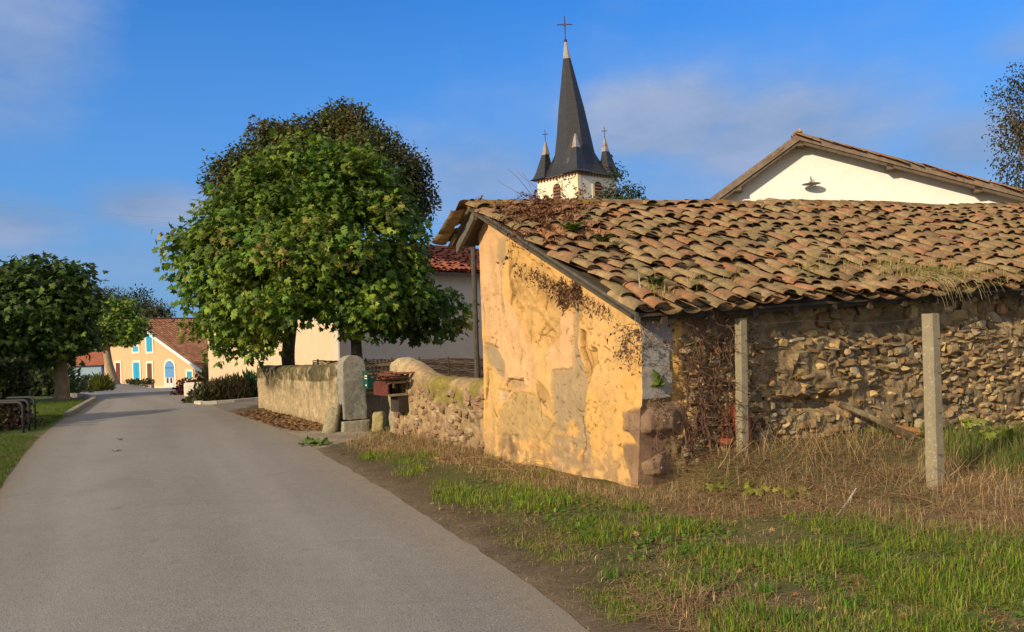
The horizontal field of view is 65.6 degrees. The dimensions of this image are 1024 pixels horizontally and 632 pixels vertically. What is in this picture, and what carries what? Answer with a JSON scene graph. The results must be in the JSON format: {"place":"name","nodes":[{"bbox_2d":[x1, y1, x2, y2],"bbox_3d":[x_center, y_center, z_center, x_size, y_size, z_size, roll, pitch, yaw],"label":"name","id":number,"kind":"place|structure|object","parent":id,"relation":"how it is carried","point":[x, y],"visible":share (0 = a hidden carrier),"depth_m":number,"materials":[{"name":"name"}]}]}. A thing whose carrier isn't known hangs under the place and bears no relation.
{"place":"outdoors","nodes":[
{"label":"outdoors","id":0,"kind":"place"},
{"bbox_2d":[0,399,83,484],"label":"lawn grass","id":1,"kind":"structure","parent":0,"point":[9,462],"depth_m":14.96,"materials":[{"name":"green plant"}]},
{"bbox_2d":[0,206,443,223],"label":"overhead cable","id":2,"kind":"object","parent":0,"point":[163,217],"visible":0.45,"depth_m":29.01,"materials":[{"name":"metal"}]},
{"bbox_2d":[0,384,589,631],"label":"road","id":3,"kind":"structure","parent":0,"point":[174,513],"depth_m":6.34,"materials":[{"name":"grey asphalt"}]},
{"bbox_2d":[85,372,117,390],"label":"garden bush","id":4,"kind":"object","parent":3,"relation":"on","point":[101,382],"visible":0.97,"depth_m":54.58,"materials":[{"name":"green plant"}]},
{"bbox_2d":[0,394,1023,631],"bbox_3d":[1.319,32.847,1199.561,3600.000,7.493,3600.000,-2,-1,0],"label":"ground","id":5,"kind":"structure","parent":0,"point":[374,472],"depth_m":6.59,"materials":[{"name":"soil"}]},
{"bbox_2d":[0,401,24,432],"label":"metal hoop","id":6,"kind":"object","parent":5,"relation":"on","point":[22,410],"visible":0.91,"depth_m":16.02,"materials":[{"name":"grey metal"}]},
{"bbox_2d":[0,399,30,430],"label":"metal hoop","id":7,"kind":"object","parent":5,"relation":"on","point":[28,411],"visible":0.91,"depth_m":16.58,"materials":[{"name":"grey metal"}]},
{"bbox_2d":[0,355,33,428],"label":"hedge","id":8,"kind":"object","parent":5,"relation":"on","point":[14,377],"visible":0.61,"depth_m":17.31,"materials":[{"name":"green plant"}]},
{"bbox_2d":[2,396,35,428],"bbox_3d":[-10.952,2.135,17.033,1.670,0.803,0.052,-3,-1,9],"label":"metal hoop","id":9,"kind":"object","parent":5,"relation":"on","point":[33,400],"visible":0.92,"depth_m":16.91,"materials":[{"name":"grey metal"}]},
{"bbox_2d":[0,404,48,431],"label":"heather","id":10,"kind":"object","parent":5,"relation":"on","point":[9,419],"visible":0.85,"depth_m":16.80,"materials":[{"name":"brown plant"}]},
{"bbox_2d":[29,367,76,395],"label":"garden bush","id":11,"kind":"object","parent":5,"relation":"on","point":[35,392],"visible":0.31,"depth_m":39.19,"materials":[{"name":"green plant"}]},
{"bbox_2d":[0,251,115,399],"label":"plane tree","id":12,"kind":"object","parent":5,"relation":"on","point":[45,322],"visible":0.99,"depth_m":28.36,"materials":[{"name":"green plant"}]},
{"bbox_2d":[28,362,93,395],"bbox_3d":[-24.248,2.828,39.735,6.191,2.611,6.820,-2,-1,0],"label":"garden bush","id":13,"kind":"object","parent":5,"relation":"on","point":[38,373],"visible":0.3,"depth_m":39.14,"materials":[{"name":"green plant"}]},
{"bbox_2d":[63,393,95,417],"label":"lawn kerb","id":14,"kind":"structure","parent":5,"relation":"on","point":[90,398],"depth_m":23.29,"materials":[{"name":"concrete"}]},
{"bbox_2d":[73,374,94,392],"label":"garden bush","id":15,"kind":"object","parent":5,"relation":"on","point":[87,386],"visible":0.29,"depth_m":54.54,"materials":[{"name":"green plant"}]},
{"bbox_2d":[68,352,104,379],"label":"house","id":16,"kind":"structure","parent":5,"relation":"on","point":[95,364],"depth_m":102.00,"materials":[{"name":"red tile"}]},
{"bbox_2d":[94,283,132,299],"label":"distant tree","id":17,"kind":"object","parent":5,"relation":"on","point":[115,296],"visible":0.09,"depth_m":124.82,"materials":[{"name":"green plant"}]},
{"bbox_2d":[88,294,155,383],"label":"plane tree","id":18,"kind":"object","parent":5,"relation":"on","point":[130,330],"visible":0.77,"depth_m":71.12,"materials":[{"name":"green plant"}]},
{"bbox_2d":[118,283,158,317],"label":"distant tree","id":19,"kind":"object","parent":5,"relation":"on","point":[136,296],"visible":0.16,"depth_m":119.67,"materials":[{"name":"green plant"}]},
{"bbox_2d":[128,379,153,387],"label":"bed wall","id":20,"kind":"structure","parent":5,"relation":"on","point":[148,385],"depth_m":75.90,"materials":[{"name":"beige stone"}]},
{"bbox_2d":[123,378,140,384],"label":"bush","id":21,"kind":"object","parent":20,"relation":"on","point":[134,381],"visible":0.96,"depth_m":75.45,"materials":[{"name":"green plant"}]},
{"bbox_2d":[136,378,155,384],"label":"bush","id":22,"kind":"object","parent":20,"relation":"on","point":[146,381],"visible":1,"depth_m":75.66,"materials":[{"name":"green plant"}]},
{"bbox_2d":[104,318,208,387],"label":"house","id":23,"kind":"structure","parent":5,"relation":"on","point":[163,358],"depth_m":83.95,"materials":[{"name":"beige paint"}]},
{"bbox_2d":[115,361,121,382],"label":"door","id":24,"kind":"structure","parent":23,"relation":"in","point":[118,364],"depth_m":86.93,"materials":[{"name":"red wood"}]},
{"bbox_2d":[132,344,139,353],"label":"window","id":25,"kind":"structure","parent":23,"relation":"in","point":[135,350],"depth_m":85.31,"materials":[{"name":"blue wood"}]},
{"bbox_2d":[132,360,141,379],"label":"window","id":26,"kind":"structure","parent":23,"relation":"in","point":[136,364],"depth_m":85.29,"materials":[{"name":"blue wood"}]},
{"bbox_2d":[145,333,153,353],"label":"window","id":27,"kind":"structure","parent":23,"relation":"in","point":[149,342],"depth_m":84.07,"materials":[{"name":"blue wood"}]},
{"bbox_2d":[146,361,153,380],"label":"door","id":28,"kind":"structure","parent":23,"relation":"in","point":[149,364],"depth_m":84.00,"materials":[{"name":"wood"}]},
{"bbox_2d":[164,359,175,387],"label":"door","id":29,"kind":"structure","parent":23,"relation":"in","point":[169,365],"depth_m":82.24,"materials":[{"name":"white wood"}]},
{"bbox_2d":[185,369,193,379],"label":"window","id":30,"kind":"structure","parent":23,"relation":"in","point":[189,372],"depth_m":80.53,"materials":[{"name":"blue wood"}]},
{"bbox_2d":[138,298,176,317],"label":"distant tree","id":31,"kind":"object","parent":5,"relation":"on","point":[161,311],"visible":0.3,"depth_m":114.31,"materials":[{"name":"green plant"}]},
{"bbox_2d":[170,375,200,394],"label":"shrub","id":32,"kind":"object","parent":5,"relation":"on","point":[179,388],"visible":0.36,"depth_m":29.00,"materials":[{"name":"red plant"}]},
{"bbox_2d":[184,382,203,395],"bbox_3d":[-11.050,2.554,27.608,0.548,0.509,0.509,-2,-1,0],"label":"planter block","id":33,"kind":"object","parent":5,"relation":"on","point":[188,386],"depth_m":27.36,"materials":[{"name":"white concrete"}]},
{"bbox_2d":[194,364,208,384],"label":"shrub","id":34,"kind":"object","parent":5,"relation":"on","point":[204,373],"visible":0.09,"depth_m":32.79,"materials":[{"name":"green plant"}]},
{"bbox_2d":[181,381,223,402],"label":"shrub","id":35,"kind":"object","parent":5,"relation":"on","point":[199,392],"visible":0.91,"depth_m":22.92,"materials":[{"name":"green plant"}]},
{"bbox_2d":[194,397,257,404],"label":"kerb","id":36,"kind":"structure","parent":5,"relation":"on","point":[223,401],"depth_m":22.14,"materials":[{"name":"concrete"}]},
{"bbox_2d":[203,372,256,400],"bbox_3d":[-8.469,2.119,23.709,1.728,0.909,1.844,-2,-1,0],"label":"shrub","id":37,"kind":"object","parent":5,"relation":"on","point":[232,389],"visible":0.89,"depth_m":23.36,"materials":[{"name":"green plant"}]},
{"bbox_2d":[230,364,257,396],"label":"agapanthus","id":38,"kind":"object","parent":5,"relation":"on","point":[251,376],"visible":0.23,"depth_m":24.33,"materials":[{"name":"green plant"}]},
{"bbox_2d":[151,126,372,368],"bbox_3d":[-5.744,-0.945,18.355,5.290,6.870,5.156,-2,-1,0],"label":"plane tree","id":39,"kind":"object","parent":5,"relation":"on","point":[242,309],"visible":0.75,"depth_m":17.52,"materials":[{"name":"green plant"}]},
{"bbox_2d":[257,360,342,423],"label":"garden wall","id":40,"kind":"structure","parent":5,"relation":"on","point":[308,392],"depth_m":16.61,"materials":[{"name":"beige paint"}]},
{"bbox_2d":[298,436,330,445],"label":"weed","id":41,"kind":"object","parent":5,"relation":"on","point":[310,440],"visible":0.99,"depth_m":12.38,"materials":[{"name":"green plant"}]},
{"bbox_2d":[195,96,442,225],"bbox_3d":[-6.659,-2.451,27.982,8.485,10.530,4.721,-2,-1,0],"label":"lime tree","id":42,"kind":"object","parent":5,"relation":"on","point":[356,129],"visible":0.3,"depth_m":27.34,"materials":[{"name":"green plant"}]},
{"bbox_2d":[322,403,340,432],"bbox_3d":[-3.184,1.833,14.036,0.336,0.609,0.292,-2,-1,0],"label":"guard stone","id":43,"kind":"object","parent":5,"relation":"on","point":[331,423],"visible":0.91,"depth_m":13.93,"materials":[{"name":"beige stone"}]},
{"bbox_2d":[208,239,483,380],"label":"beige house","id":44,"kind":"structure","parent":5,"relation":"on","point":[451,268],"depth_m":28.33,"materials":[{"name":"beige paint"}]},
{"bbox_2d":[337,355,369,431],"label":"gate pillar","id":45,"kind":"structure","parent":5,"relation":"on","point":[351,390],"depth_m":14.07,"materials":[{"name":"grey stone"}]},
{"bbox_2d":[362,370,375,388],"bbox_3d":[-2.517,1.117,13.980,0.164,0.307,0.216,-1,-2,-36],"label":"letterbox","id":46,"kind":"object","parent":45,"relation":"attached to","point":[367,383],"visible":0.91,"depth_m":13.90,"materials":[{"name":"green metal"}]},
{"bbox_2d":[364,359,395,423],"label":"garden gate","id":47,"kind":"structure","parent":45,"relation":"attached to","point":[376,403],"depth_m":14.47,"materials":[{"name":"grey wood"}]},
{"bbox_2d":[265,141,479,358],"bbox_3d":[-3.204,-0.950,18.421,4.882,6.575,4.543,-2,-1,0],"label":"plane tree","id":48,"kind":"object","parent":5,"relation":"on","point":[392,293],"visible":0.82,"depth_m":17.77,"materials":[{"name":"green plant"}]},
{"bbox_2d":[372,411,385,431],"bbox_3d":[-2.284,1.836,13.667,0.245,0.398,0.262,-2,-1,0],"label":"guard stone","id":49,"kind":"object","parent":5,"relation":"on","point":[379,420],"visible":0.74,"depth_m":13.56,"materials":[{"name":"beige stone"}]},
{"bbox_2d":[312,356,483,380],"bbox_3d":[-2.626,1.527,17.872,5.673,1.191,0.060,-3,-2,37],"label":"woven fence","id":50,"kind":"object","parent":5,"relation":"on","point":[453,365],"visible":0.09,"depth_m":16.90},
{"bbox_2d":[388,357,484,449],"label":"stone wall","id":51,"kind":"structure","parent":5,"relation":"on","point":[451,406],"depth_m":11.94,"materials":[{"name":"beige stone"}]},
{"bbox_2d":[362,370,414,411],"bbox_3d":[-1.965,1.215,12.846,0.644,0.666,0.858,-1,-2,-39],"label":"mailbox","id":52,"kind":"object","parent":51,"relation":"attached to","point":[384,383],"visible":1,"depth_m":12.74,"materials":[{"name":"red wood"}]},
{"bbox_2d":[471,246,479,377],"bbox_3d":[-0.605,0.282,13.199,0.109,3.298,0.092,-2,-1,-11],"label":"timber post","id":53,"kind":"object","parent":5,"relation":"on","point":[475,318],"visible":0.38,"depth_m":13.17,"materials":[{"name":"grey wood"}]},
{"bbox_2d":[430,487,603,518],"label":"clover weeds","id":54,"kind":"object","parent":5,"relation":"on","point":[518,501],"visible":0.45,"depth_m":7.30,"materials":[{"name":"green plant"}]},
{"bbox_2d":[530,16,617,199],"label":"church tower","id":55,"kind":"structure","parent":5,"relation":"on","point":[574,148],"depth_m":72.49,"materials":[{"name":"grey stone"}]},
{"bbox_2d":[551,180,563,198],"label":"belfry window","id":56,"kind":"structure","parent":55,"relation":"in","point":[554,184],"depth_m":71.94,"materials":[{"name":"paint"}]},
{"bbox_2d":[592,178,603,198],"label":"belfry window","id":57,"kind":"structure","parent":55,"relation":"in","point":[597,183],"depth_m":71.59,"materials":[{"name":"paint"}]},
{"bbox_2d":[595,154,648,199],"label":"holm oak","id":58,"kind":"object","parent":5,"relation":"on","point":[609,194],"visible":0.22,"depth_m":62.01,"materials":[{"name":"green plant"}]},
{"bbox_2d":[236,408,1016,625],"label":"fallen leaves","id":59,"kind":"object","parent":5,"relation":"on","point":[289,419],"visible":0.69,"depth_m":14.52,"materials":[{"name":"brown plant"}]},
{"bbox_2d":[302,417,1023,631],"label":"verge grass","id":60,"kind":"structure","parent":5,"relation":"on","point":[937,591],"depth_m":5.20,"materials":[{"name":"green plant"}]},
{"bbox_2d":[328,412,1023,631],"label":"dry grass","id":61,"kind":"structure","parent":5,"relation":"on","point":[967,512],"depth_m":6.95,"materials":[{"name":"beige plant"}]},
{"bbox_2d":[697,479,723,490],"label":"weed","id":62,"kind":"object","parent":5,"relation":"on","point":[698,486],"visible":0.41,"depth_m":7.62,"materials":[{"name":"green plant"}]},
{"bbox_2d":[718,437,732,444],"bbox_3d":[2.237,1.313,8.342,0.151,0.070,0.115,-2,-1,0],"label":"brick piece","id":63,"kind":"object","parent":5,"relation":"on","point":[723,440],"visible":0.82,"depth_m":8.29,"materials":[{"name":"red brick"}]},
{"bbox_2d":[432,198,1023,487],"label":"barn","id":64,"kind":"structure","parent":5,"relation":"on","point":[563,390],"depth_m":9.53,"materials":[{"name":"tile"}]},
{"bbox_2d":[472,164,612,267],"bbox_3d":[0.412,-1.298,10.056,1.699,1.608,3.310,-3,-1,9],"label":"dry bramble","id":65,"kind":"object","parent":64,"relation":"on","point":[547,212],"visible":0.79,"depth_m":9.79,"materials":[{"name":"brown plant"}]},
{"bbox_2d":[554,221,587,231],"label":"fern","id":66,"kind":"object","parent":64,"relation":"on","point":[574,226],"visible":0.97,"depth_m":9.36,"materials":[{"name":"green plant"}]},
{"bbox_2d":[512,260,664,377],"bbox_3d":[0.773,-0.050,8.796,0.529,1.418,2.427,-2,-2,-30],"label":"hanging vine","id":67,"kind":"object","parent":64,"relation":"hanging from","point":[574,290],"visible":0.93,"depth_m":8.73,"materials":[{"name":"plant"}]},
{"bbox_2d":[591,234,611,241],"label":"fern","id":68,"kind":"object","parent":64,"relation":"on","point":[605,238],"visible":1,"depth_m":9.18,"materials":[{"name":"green plant"}]},
{"bbox_2d":[643,276,669,284],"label":"fern","id":69,"kind":"object","parent":64,"relation":"on","point":[660,279],"visible":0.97,"depth_m":8.14,"materials":[{"name":"green plant"}]},
{"bbox_2d":[650,369,665,386],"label":"weed","id":70,"kind":"object","parent":64,"relation":"attached to","point":[655,375],"visible":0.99,"depth_m":7.97,"materials":[{"name":"green plant"}]},
{"bbox_2d":[643,298,783,468],"bbox_3d":[2.111,0.687,8.205,1.814,1.932,0.696,-2,-2,-28],"label":"dead creeper","id":71,"kind":"object","parent":64,"relation":"attached to","point":[702,417],"visible":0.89,"depth_m":8.18,"materials":[{"name":"brown plant"}]},
{"bbox_2d":[638,239,1023,308],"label":"roof grass","id":72,"kind":"structure","parent":64,"relation":"on","point":[962,274],"depth_m":10.00,"materials":[{"name":"brown plant"}]},
{"bbox_2d":[720,402,751,449],"bbox_3d":[2.368,1.175,8.450,0.310,0.510,0.126,-2,-1,0],"label":"terracotta block","id":73,"kind":"object","parent":5,"relation":"on","point":[732,414],"depth_m":8.39,"materials":[{"name":"red tile"}]},
{"bbox_2d":[705,477,770,498],"bbox_3d":[2.111,1.562,7.239,0.601,0.205,0.575,-1,-2,-34],"label":"weed","id":74,"kind":"object","parent":5,"relation":"on","point":[749,490],"visible":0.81,"depth_m":7.25,"materials":[{"name":"green plant"}]},
{"bbox_2d":[735,318,749,451],"bbox_3d":[2.410,0.906,8.340,0.193,1.762,0.125,-2,-1,0],"label":"concrete post","id":75,"kind":"object","parent":5,"relation":"on","point":[741,369],"visible":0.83,"depth_m":8.30,"materials":[{"name":"concrete"}]},
{"bbox_2d":[771,484,821,502],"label":"weed","id":76,"kind":"object","parent":5,"relation":"on","point":[787,492],"visible":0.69,"depth_m":7.00,"materials":[{"name":"green plant"}]},
{"bbox_2d":[837,488,856,515],"bbox_3d":[2.818,1.566,6.683,0.026,0.109,0.737,-3,-2,35],"label":"stick","id":77,"kind":"object","parent":5,"relation":"on","point":[852,494],"visible":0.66,"depth_m":6.72,"materials":[{"name":"beige wood"}]},
{"bbox_2d":[710,129,1023,204],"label":"white house","id":78,"kind":"structure","parent":5,"relation":"on","point":[798,159],"depth_m":22.02,"materials":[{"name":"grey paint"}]},
{"bbox_2d":[802,176,819,186],"bbox_3d":[8.363,-3.767,22.298,0.511,0.313,0.656,-2,-1,0],"label":"wall lamp","id":79,"kind":"object","parent":78,"relation":"attached to","point":[811,183],"visible":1,"depth_m":22.19,"materials":[{"name":"metal"}]},
{"bbox_2d":[837,401,914,439],"bbox_3d":[4.139,1.189,9.050,0.800,0.431,0.086,-3,-2,28],"label":"cut branch","id":80,"kind":"object","parent":5,"relation":"on","point":[910,435],"visible":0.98,"depth_m":9.00,"materials":[{"name":"brown plant"}]},
{"bbox_2d":[896,425,920,439],"bbox_3d":[4.492,1.339,9.036,0.350,0.228,0.103,-2,-1,-25],"label":"log","id":81,"kind":"object","parent":5,"relation":"on","point":[917,431],"visible":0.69,"depth_m":9.02,"materials":[{"name":"brown wood"}]},
{"bbox_2d":[921,313,944,489],"bbox_3d":[3.811,0.836,7.185,0.171,1.726,0.150,-2,-1,-25],"label":"concrete post","id":82,"kind":"object","parent":5,"relation":"on","point":[933,424],"visible":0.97,"depth_m":7.15,"materials":[{"name":"concrete"}]},
{"bbox_2d":[750,316,938,460],"bbox_3d":[3.136,0.706,7.719,1.838,1.345,0.031,-3,-2,39],"label":"fence wire","id":83,"kind":"object","parent":82,"relation":"attached to","point":[852,383],"visible":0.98,"depth_m":7.59,"materials":[{"name":"metal"}]},
{"bbox_2d":[943,418,1017,442],"bbox_3d":[5.512,1.406,9.430,0.805,0.384,0.623,-2,-1,-23],"label":"weed","id":84,"kind":"object","parent":5,"relation":"on","point":[969,422],"visible":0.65,"depth_m":9.38,"materials":[{"name":"green plant"}]},
{"bbox_2d":[981,59,1023,188],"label":"tree","id":85,"kind":"object","parent":5,"relation":"on","point":[1016,128],"visible":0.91,"depth_m":48.19,"materials":[{"name":"green plant"}]},
{"bbox_2d":[0,0,1023,317],"label":"sky","id":86,"kind":"structure","parent":0,"point":[110,107],"materials":[{"name":"blue"}]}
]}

